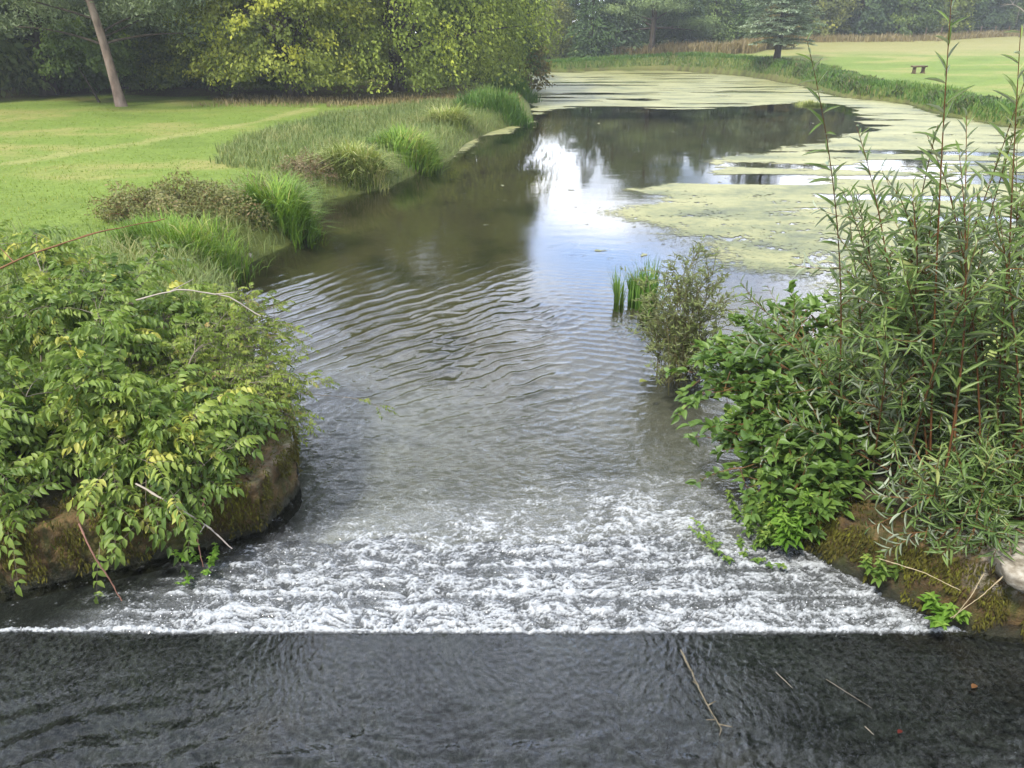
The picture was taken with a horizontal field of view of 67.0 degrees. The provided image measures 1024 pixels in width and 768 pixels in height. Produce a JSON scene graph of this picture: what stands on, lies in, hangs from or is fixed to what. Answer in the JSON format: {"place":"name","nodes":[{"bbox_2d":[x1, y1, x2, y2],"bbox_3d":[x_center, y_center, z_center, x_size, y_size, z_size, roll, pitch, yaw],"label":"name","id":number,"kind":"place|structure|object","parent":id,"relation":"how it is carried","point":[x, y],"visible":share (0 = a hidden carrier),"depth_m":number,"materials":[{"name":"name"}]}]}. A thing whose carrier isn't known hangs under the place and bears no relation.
{"place":"outdoors","nodes":[
{"label":"outdoors","id":0,"kind":"place"},
{"bbox_2d":[209,97,472,172],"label":"tall grass","id":1,"kind":"structure","parent":0,"point":[267,138],"depth_m":23.23,"materials":[{"name":"green plant"}]},
{"bbox_2d":[192,88,519,107],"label":"straw grass","id":2,"kind":"structure","parent":0,"point":[299,98],"depth_m":33.55,"materials":[{"name":"green plant"}]},
{"bbox_2d":[0,477,959,635],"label":"white water","id":3,"kind":"structure","parent":0,"point":[753,624],"depth_m":5.26,"materials":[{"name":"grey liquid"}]},
{"bbox_2d":[158,532,914,626],"bbox_3d":[0.147,1.245,5.396,4.852,0.175,1.104,0,25,0],"label":"spray","id":4,"kind":"object","parent":3,"relation":"on","point":[529,597],"visible":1,"depth_m":5.07,"materials":[{"name":"white liquid"}]},
{"bbox_2d":[688,517,786,568],"bbox_3d":[1.615,1.175,5.662,0.605,0.125,0.641,0,25,0],"label":"water cress","id":5,"kind":"object","parent":3,"relation":"on","point":[729,559],"visible":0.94,"depth_m":5.68,"materials":[{"name":"green plant"}]},
{"bbox_2d":[725,476,785,550],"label":"nettle plant","id":6,"kind":"object","parent":3,"relation":"on","point":[764,539],"visible":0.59,"depth_m":5.79,"materials":[{"name":"green plant"}]},
{"bbox_2d":[664,279,917,541],"bbox_3d":[2.259,0.042,6.455,2.060,1.586,3.046,12,27,24],"label":"dogwood shrub","id":7,"kind":"object","parent":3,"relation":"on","point":[751,424],"visible":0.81,"depth_m":5.79,"materials":[{"name":"green plant"}]},
{"bbox_2d":[0,33,1023,552],"bbox_3d":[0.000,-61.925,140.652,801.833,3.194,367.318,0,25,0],"label":"ground","id":8,"kind":"structure","parent":0,"point":[458,313],"depth_m":13.10,"materials":[{"name":"grey liquid"}]},
{"bbox_2d":[0,0,60,97],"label":"beech tree","id":9,"kind":"object","parent":8,"relation":"on","point":[13,65],"visible":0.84,"depth_m":35.81,"materials":[{"name":"green plant"}]},
{"bbox_2d":[2,5,94,87],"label":"yew tree","id":10,"kind":"object","parent":8,"relation":"on","point":[12,84],"visible":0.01,"depth_m":41.49,"materials":[{"name":"green plant"}]},
{"bbox_2d":[0,0,144,95],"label":"pine tree","id":11,"kind":"object","parent":8,"relation":"on","point":[35,35],"visible":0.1,"depth_m":36.43,"materials":[{"name":"green plant"}]},
{"bbox_2d":[32,8,138,102],"bbox_3d":[-18.355,-14.102,33.332,4.206,3.819,3.751,-12,27,-25],"label":"sapling","id":12,"kind":"object","parent":8,"relation":"on","point":[56,40],"visible":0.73,"depth_m":32.63,"materials":[{"name":"green plant"}]},
{"bbox_2d":[0,0,206,93],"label":"woodland tree","id":13,"kind":"object","parent":8,"relation":"on","point":[101,81],"visible":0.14,"depth_m":38.01,"materials":[{"name":"green plant"}]},
{"bbox_2d":[0,0,267,106],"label":"pine tree","id":14,"kind":"object","parent":8,"relation":"on","point":[152,10],"visible":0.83,"depth_m":31.92,"materials":[{"name":"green plant"}]},
{"bbox_2d":[0,217,289,603],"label":"ash shrub","id":15,"kind":"object","parent":8,"relation":"on","point":[118,420],"visible":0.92,"depth_m":5.67,"materials":[{"name":"green plant"}]},
{"bbox_2d":[0,218,165,268],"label":"branch","id":16,"kind":"object","parent":15,"relation":"on","point":[48,248],"visible":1,"depth_m":7.21,"materials":[{"name":"wood"}]},
{"bbox_2d":[135,483,231,548],"bbox_3d":[-2.302,0.947,5.331,0.693,0.429,0.144,6,25,14],"label":"branch","id":17,"kind":"object","parent":15,"relation":"attached to","point":[156,495],"visible":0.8,"depth_m":5.36,"materials":[{"name":"wood"}]},
{"bbox_2d":[135,279,260,315],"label":"branch","id":18,"kind":"object","parent":15,"relation":"attached to","point":[176,289],"visible":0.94,"depth_m":7.00,"materials":[{"name":"grey wood"}]},
{"bbox_2d":[197,498,204,566],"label":"branch","id":19,"kind":"object","parent":15,"relation":"attached to","point":[197,539],"visible":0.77,"depth_m":5.43,"materials":[{"name":"brown wood"}]},
{"bbox_2d":[84,167,274,232],"bbox_3d":[-5.895,-3.184,13.477,3.528,1.052,2.665,0,25,0],"label":"bramble bush","id":20,"kind":"object","parent":8,"relation":"on","point":[156,197],"visible":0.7,"depth_m":13.16,"materials":[{"name":"green plant"}]},
{"bbox_2d":[103,207,273,288],"bbox_3d":[-5.014,-2.111,11.799,2.538,1.210,2.096,0,25,0],"label":"sedge tussock","id":21,"kind":"object","parent":8,"relation":"on","point":[151,229],"visible":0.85,"depth_m":11.67,"materials":[{"name":"green plant"}]},
{"bbox_2d":[104,0,283,94],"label":"maple tree","id":22,"kind":"object","parent":8,"relation":"on","point":[155,59],"visible":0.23,"depth_m":36.36,"materials":[{"name":"green plant"}]},
{"bbox_2d":[135,13,262,88],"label":"yew tree","id":23,"kind":"object","parent":8,"relation":"on","point":[196,85],"visible":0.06,"depth_m":41.82,"materials":[{"name":"green plant"}]},
{"bbox_2d":[90,281,398,451],"bbox_3d":[-2.680,-0.088,7.129,2.563,1.542,2.676,-21,32,-37],"label":"weeping shrub","id":24,"kind":"object","parent":8,"relation":"on","point":[271,383],"visible":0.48,"depth_m":6.85,"materials":[{"name":"green plant"}]},
{"bbox_2d":[223,173,275,214],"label":"dead bush","id":25,"kind":"object","parent":8,"relation":"on","point":[263,182],"visible":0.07,"depth_m":13.89,"materials":[{"name":"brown plant"}]},
{"bbox_2d":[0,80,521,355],"bbox_3d":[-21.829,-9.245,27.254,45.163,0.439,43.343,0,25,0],"label":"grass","id":26,"kind":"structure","parent":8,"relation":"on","point":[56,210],"depth_m":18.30,"materials":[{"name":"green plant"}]},
{"bbox_2d":[0,104,531,344],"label":"bank grass","id":27,"kind":"structure","parent":8,"relation":"on","point":[198,274],"depth_m":12.18,"materials":[{"name":"green plant"}]},
{"bbox_2d":[194,168,345,252],"bbox_3d":[-4.255,-3.255,14.094,2.569,1.371,2.748,0,25,0],"label":"sedge tussock","id":28,"kind":"object","parent":8,"relation":"on","point":[294,213],"visible":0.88,"depth_m":13.91,"materials":[{"name":"green plant"}]},
{"bbox_2d":[154,0,401,98],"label":"oak tree","id":29,"kind":"object","parent":8,"relation":"on","point":[231,52],"visible":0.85,"depth_m":32.41,"materials":[{"name":"green plant"}]},
{"bbox_2d":[223,3,360,76],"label":"beech tree","id":30,"kind":"object","parent":8,"relation":"on","point":[334,41],"depth_m":46.31,"materials":[{"name":"green plant"}]},
{"bbox_2d":[271,146,340,187],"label":"dry bush","id":31,"kind":"object","parent":8,"relation":"on","point":[302,163],"visible":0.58,"depth_m":17.48,"materials":[{"name":"brown plant"}]},
{"bbox_2d":[293,134,416,195],"bbox_3d":[-3.731,-5.246,18.348,3.183,1.431,3.507,18,30,34],"label":"sedge tussock","id":32,"kind":"object","parent":8,"relation":"on","point":[347,155],"visible":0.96,"depth_m":18.03,"materials":[{"name":"green plant"}]},
{"bbox_2d":[358,4,433,69],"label":"woodland tree","id":33,"kind":"object","parent":8,"relation":"on","point":[417,32],"visible":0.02,"depth_m":50.33,"materials":[{"name":"green plant"}]},
{"bbox_2d":[229,0,572,94],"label":"lime tree","id":34,"kind":"object","parent":8,"relation":"on","point":[400,62],"visible":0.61,"depth_m":34.96,"materials":[{"name":"green plant"}]},
{"bbox_2d":[363,122,459,176],"bbox_3d":[-2.821,-6.458,21.036,2.982,1.386,2.916,0,25,0],"label":"sedge tussock","id":35,"kind":"object","parent":8,"relation":"on","point":[418,148],"visible":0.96,"depth_m":20.67,"materials":[{"name":"green plant"}]},
{"bbox_2d":[416,102,477,131],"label":"sedge tussock","id":36,"kind":"object","parent":8,"relation":"on","point":[452,115],"visible":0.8,"depth_m":26.45,"materials":[{"name":"green plant"}]},
{"bbox_2d":[402,0,509,65],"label":"woodland tree","id":37,"kind":"object","parent":8,"relation":"on","point":[419,31],"visible":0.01,"depth_m":52.20,"materials":[{"name":"green plant"}]},
{"bbox_2d":[413,0,548,84],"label":"alder tree","id":38,"kind":"object","parent":8,"relation":"on","point":[525,47],"visible":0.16,"depth_m":43.17,"materials":[{"name":"green plant"}]},
{"bbox_2d":[449,81,537,129],"bbox_3d":[-0.782,-11.263,31.107,3.672,1.696,3.752,0,25,0],"label":"reed bed","id":39,"kind":"object","parent":8,"relation":"on","point":[502,102],"visible":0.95,"depth_m":30.66,"materials":[{"name":"green plant"}]},
{"bbox_2d":[487,69,543,102],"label":"shrub","id":40,"kind":"object","parent":8,"relation":"on","point":[528,95],"visible":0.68,"depth_m":39.07,"materials":[{"name":"green plant"}]},
{"bbox_2d":[494,39,557,91],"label":"tree","id":41,"kind":"object","parent":8,"relation":"on","point":[540,75],"visible":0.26,"depth_m":46.11,"materials":[{"name":"green plant"}]},
{"bbox_2d":[528,0,578,58],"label":"beech tree","id":42,"kind":"object","parent":8,"relation":"on","point":[562,10],"visible":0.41,"depth_m":73.49,"materials":[{"name":"green plant"}]},
{"bbox_2d":[560,0,621,57],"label":"fir tree","id":43,"kind":"object","parent":8,"relation":"on","point":[589,39],"visible":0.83,"depth_m":71.29,"materials":[{"name":"green plant"}]},
{"bbox_2d":[553,0,643,50],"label":"woodland tree","id":44,"kind":"object","parent":8,"relation":"on","point":[575,5],"visible":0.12,"depth_m":80.23,"materials":[{"name":"green plant"}]},
{"bbox_2d":[579,0,656,56],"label":"yew tree","id":45,"kind":"object","parent":8,"relation":"on","point":[628,38],"visible":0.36,"depth_m":72.89,"materials":[{"name":"green plant"}]},
{"bbox_2d":[603,0,667,45],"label":"woodland tree","id":46,"kind":"object","parent":8,"relation":"on","point":[659,42],"visible":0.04,"depth_m":82.18,"materials":[{"name":"green plant"}]},
{"bbox_2d":[593,0,727,53],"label":"pine tree","id":47,"kind":"object","parent":8,"relation":"on","point":[699,23],"visible":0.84,"depth_m":71.93,"materials":[{"name":"green plant"}]},
{"bbox_2d":[633,0,723,44],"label":"woodland tree","id":48,"kind":"object","parent":8,"relation":"on","point":[678,25],"visible":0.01,"depth_m":81.41,"materials":[{"name":"green plant"}]},
{"bbox_2d":[657,0,709,44],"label":"fir tree","id":49,"kind":"object","parent":8,"relation":"on","point":[684,15],"visible":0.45,"depth_m":74.15,"materials":[{"name":"green plant"}]},
{"bbox_2d":[611,36,774,55],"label":"dry reeds","id":50,"kind":"object","parent":8,"relation":"on","point":[739,46],"visible":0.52,"depth_m":70.76,"materials":[{"name":"beige plant"}]},
{"bbox_2d":[687,0,742,44],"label":"yew tree","id":51,"kind":"object","parent":8,"relation":"on","point":[716,6],"visible":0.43,"depth_m":75.61,"materials":[{"name":"green plant"}]},
{"bbox_2d":[691,0,752,40],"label":"woodland tree","id":52,"kind":"object","parent":8,"relation":"on","point":[738,10],"visible":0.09,"depth_m":82.77,"materials":[{"name":"green plant"}]},
{"bbox_2d":[728,0,772,40],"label":"fir tree","id":53,"kind":"object","parent":8,"relation":"on","point":[744,17],"visible":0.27,"depth_m":74.65,"materials":[{"name":"green plant"}]},
{"bbox_2d":[757,5,802,48],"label":"woodland tree","id":54,"kind":"object","parent":8,"relation":"on","point":[784,46],"visible":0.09,"depth_m":72.26,"materials":[{"name":"green plant"}]},
{"bbox_2d":[736,0,828,58],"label":"cedar tree","id":55,"kind":"object","parent":8,"relation":"on","point":[779,32],"visible":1,"depth_m":57.48,"materials":[{"name":"green plant"}]},
{"bbox_2d":[789,0,811,37],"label":"fir tree","id":56,"kind":"object","parent":8,"relation":"on","point":[801,12],"visible":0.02,"depth_m":86.86,"materials":[{"name":"green plant"}]},
{"bbox_2d":[801,0,863,37],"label":"woodland tree","id":57,"kind":"object","parent":8,"relation":"on","point":[830,9],"visible":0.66,"depth_m":86.47,"materials":[{"name":"green plant"}]},
{"bbox_2d":[811,0,869,36],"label":"woodland tree","id":58,"kind":"object","parent":8,"relation":"on","point":[830,18],"visible":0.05,"depth_m":90.13,"materials":[{"name":"green plant"}]},
{"bbox_2d":[828,0,900,37],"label":"woodland tree","id":59,"kind":"object","parent":8,"relation":"on","point":[862,24],"visible":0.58,"depth_m":87.50,"materials":[{"name":"green plant"}]},
{"bbox_2d":[731,0,1023,567],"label":"willow shrub","id":60,"kind":"object","parent":8,"relation":"on","point":[980,481],"visible":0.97,"depth_m":4.78,"materials":[{"name":"green plant"}]},
{"bbox_2d":[755,56,1023,123],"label":"bank weeds","id":61,"kind":"object","parent":8,"relation":"on","point":[892,92],"visible":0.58,"depth_m":43.03,"materials":[{"name":"green plant"}]},
{"bbox_2d":[859,0,950,35],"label":"woodland tree","id":62,"kind":"object","parent":8,"relation":"on","point":[922,23],"visible":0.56,"depth_m":87.58,"materials":[{"name":"green plant"}]},
{"bbox_2d":[911,65,927,73],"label":"wooden bench","id":63,"kind":"object","parent":8,"relation":"on","point":[915,68],"visible":1,"depth_m":48.66,"materials":[{"name":"brown wood"}]},
{"bbox_2d":[904,0,981,33],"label":"woodland tree","id":64,"kind":"object","parent":8,"relation":"on","point":[960,6],"visible":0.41,"depth_m":90.76,"materials":[{"name":"green plant"}]},
{"bbox_2d":[939,0,989,32],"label":"woodland tree","id":65,"kind":"object","parent":8,"relation":"on","point":[979,5],"visible":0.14,"depth_m":97.38,"materials":[{"name":"green plant"}]},
{"bbox_2d":[925,26,1021,33],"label":"wire fence","id":66,"kind":"object","parent":8,"relation":"on","point":[941,31],"visible":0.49,"depth_m":94.98,"materials":[{"name":"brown wood"}]},
{"bbox_2d":[971,0,1013,31],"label":"woodland tree","id":67,"kind":"object","parent":8,"relation":"on","point":[993,18],"visible":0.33,"depth_m":100.94,"materials":[{"name":"green plant"}]},
{"bbox_2d":[982,0,1023,31],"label":"woodland tree","id":68,"kind":"object","parent":8,"relation":"on","point":[1011,19],"visible":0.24,"depth_m":106.34,"materials":[{"name":"green plant"}]},
{"bbox_2d":[1001,0,1023,36],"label":"bare tree","id":69,"kind":"object","parent":8,"relation":"on","point":[1018,12],"visible":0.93,"depth_m":94.51,"materials":[{"name":"grey wood"}]},
{"bbox_2d":[0,535,1023,767],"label":"spillway floor","id":70,"kind":"structure","parent":0,"point":[149,698],"depth_m":4.55,"materials":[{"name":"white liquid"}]},
{"bbox_2d":[0,422,302,602],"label":"retaining wall","id":71,"kind":"structure","parent":70,"relation":"on","point":[287,492],"depth_m":5.59,"materials":[{"name":"stone"}]},
{"bbox_2d":[78,523,122,600],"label":"branch","id":72,"kind":"object","parent":71,"relation":"attached to","point":[93,554],"visible":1,"depth_m":5.06,"materials":[{"name":"wood"}]},
{"bbox_2d":[0,423,302,590],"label":"moss","id":73,"kind":"object","parent":71,"relation":"on","point":[144,534],"visible":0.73,"depth_m":5.43,"materials":[{"name":"green plant"}]},
{"bbox_2d":[171,536,219,585],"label":"plant","id":74,"kind":"object","parent":71,"relation":"attached to","point":[212,559],"depth_m":5.49,"materials":[{"name":"green plant"}]},
{"bbox_2d":[766,465,1023,643],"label":"retaining wall","id":75,"kind":"structure","parent":70,"relation":"on","point":[890,589],"depth_m":5.06,"materials":[{"name":"stone"}]},
{"bbox_2d":[764,485,838,552],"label":"herb plant","id":76,"kind":"object","parent":75,"relation":"on","point":[785,538],"visible":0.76,"depth_m":5.46,"materials":[{"name":"green plant"}]},
{"bbox_2d":[857,553,907,587],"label":"wall nettle","id":77,"kind":"object","parent":75,"relation":"attached to","point":[880,573],"depth_m":5.09,"materials":[{"name":"green plant"}]},
{"bbox_2d":[776,492,1023,640],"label":"moss","id":78,"kind":"object","parent":75,"relation":"on","point":[828,526],"visible":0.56,"depth_m":5.01,"materials":[{"name":"green plant"}]},
{"bbox_2d":[879,558,958,589],"bbox_3d":[2.534,1.174,4.819,0.474,0.044,0.025,20,31,36],"label":"straw","id":79,"kind":"object","parent":75,"relation":"on","point":[917,570],"visible":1,"depth_m":4.82,"materials":[{"name":"beige plant"}]},
{"bbox_2d":[917,591,971,630],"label":"wall plant","id":80,"kind":"object","parent":75,"relation":"attached to","point":[944,612],"depth_m":4.79,"materials":[{"name":"green plant"}]},
{"bbox_2d":[953,573,983,617],"bbox_3d":[2.750,1.281,4.657,0.105,0.339,0.015,0,25,0],"label":"straw","id":81,"kind":"object","parent":75,"relation":"on","point":[971,594],"visible":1,"depth_m":4.64,"materials":[{"name":"beige plant"}]},
{"bbox_2d":[951,576,1002,617],"bbox_3d":[2.821,1.276,4.665,0.283,0.343,0.016,-2,25,-4],"label":"straw","id":82,"kind":"object","parent":75,"relation":"attached to","point":[981,595],"visible":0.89,"depth_m":4.66,"materials":[{"name":"beige plant"}]},
{"bbox_2d":[987,538,1023,592],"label":"stone","id":83,"kind":"object","parent":75,"relation":"on","point":[1011,571],"visible":0.79,"depth_m":4.57,"materials":[{"name":"white stone"}]},
{"bbox_2d":[135,629,945,634],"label":"spillway water","id":84,"kind":"structure","parent":0,"point":[509,631],"depth_m":4.92,"materials":[{"name":"grey liquid"}]},
{"bbox_2d":[680,649,731,735],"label":"twig","id":85,"kind":"object","parent":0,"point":[690,669],"visible":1,"depth_m":4.33,"materials":[{"name":"wood"}]},
{"bbox_2d":[487,72,1022,436],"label":"river water","id":86,"kind":"structure","parent":0,"point":[839,120],"depth_m":33.30,"materials":[{"name":"green liquid"}]},
{"bbox_2d":[606,267,628,312],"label":"iris clump","id":87,"kind":"object","parent":86,"relation":"in","point":[617,292],"visible":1,"depth_m":10.79,"materials":[{"name":"green plant"}]},
{"bbox_2d":[621,253,666,322],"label":"iris clump","id":88,"kind":"object","parent":86,"relation":"in","point":[636,291],"visible":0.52,"depth_m":10.82,"materials":[{"name":"green plant"}]},
{"bbox_2d":[619,234,755,394],"bbox_3d":[1.893,-0.829,8.511,1.454,1.595,1.466,0,25,0],"label":"willow sapling","id":89,"kind":"object","parent":86,"relation":"in","point":[684,331],"visible":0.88,"depth_m":8.28,"materials":[{"name":"green plant"}]},
{"bbox_2d":[454,70,1023,292],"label":"duckweed","id":90,"kind":"object","parent":86,"relation":"on","point":[752,218],"visible":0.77,"depth_m":20.58,"materials":[{"name":"green plant"}]},
{"bbox_2d":[531,51,1023,125],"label":"reeds","id":91,"kind":"object","parent":86,"relation":"on","point":[920,87],"visible":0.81,"depth_m":47.81,"materials":[{"name":"green plant"}]},
{"bbox_2d":[793,99,824,105],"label":"duckweed","id":92,"kind":"object","parent":86,"relation":"in","point":[805,103],"visible":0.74,"depth_m":38.60,"materials":[{"name":"green plant"}]},
{"bbox_2d":[789,28,1023,41],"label":"dry grass","id":93,"kind":"structure","parent":0,"point":[893,37],"depth_m":86.33,"materials":[{"name":"beige plant"}]}
]}

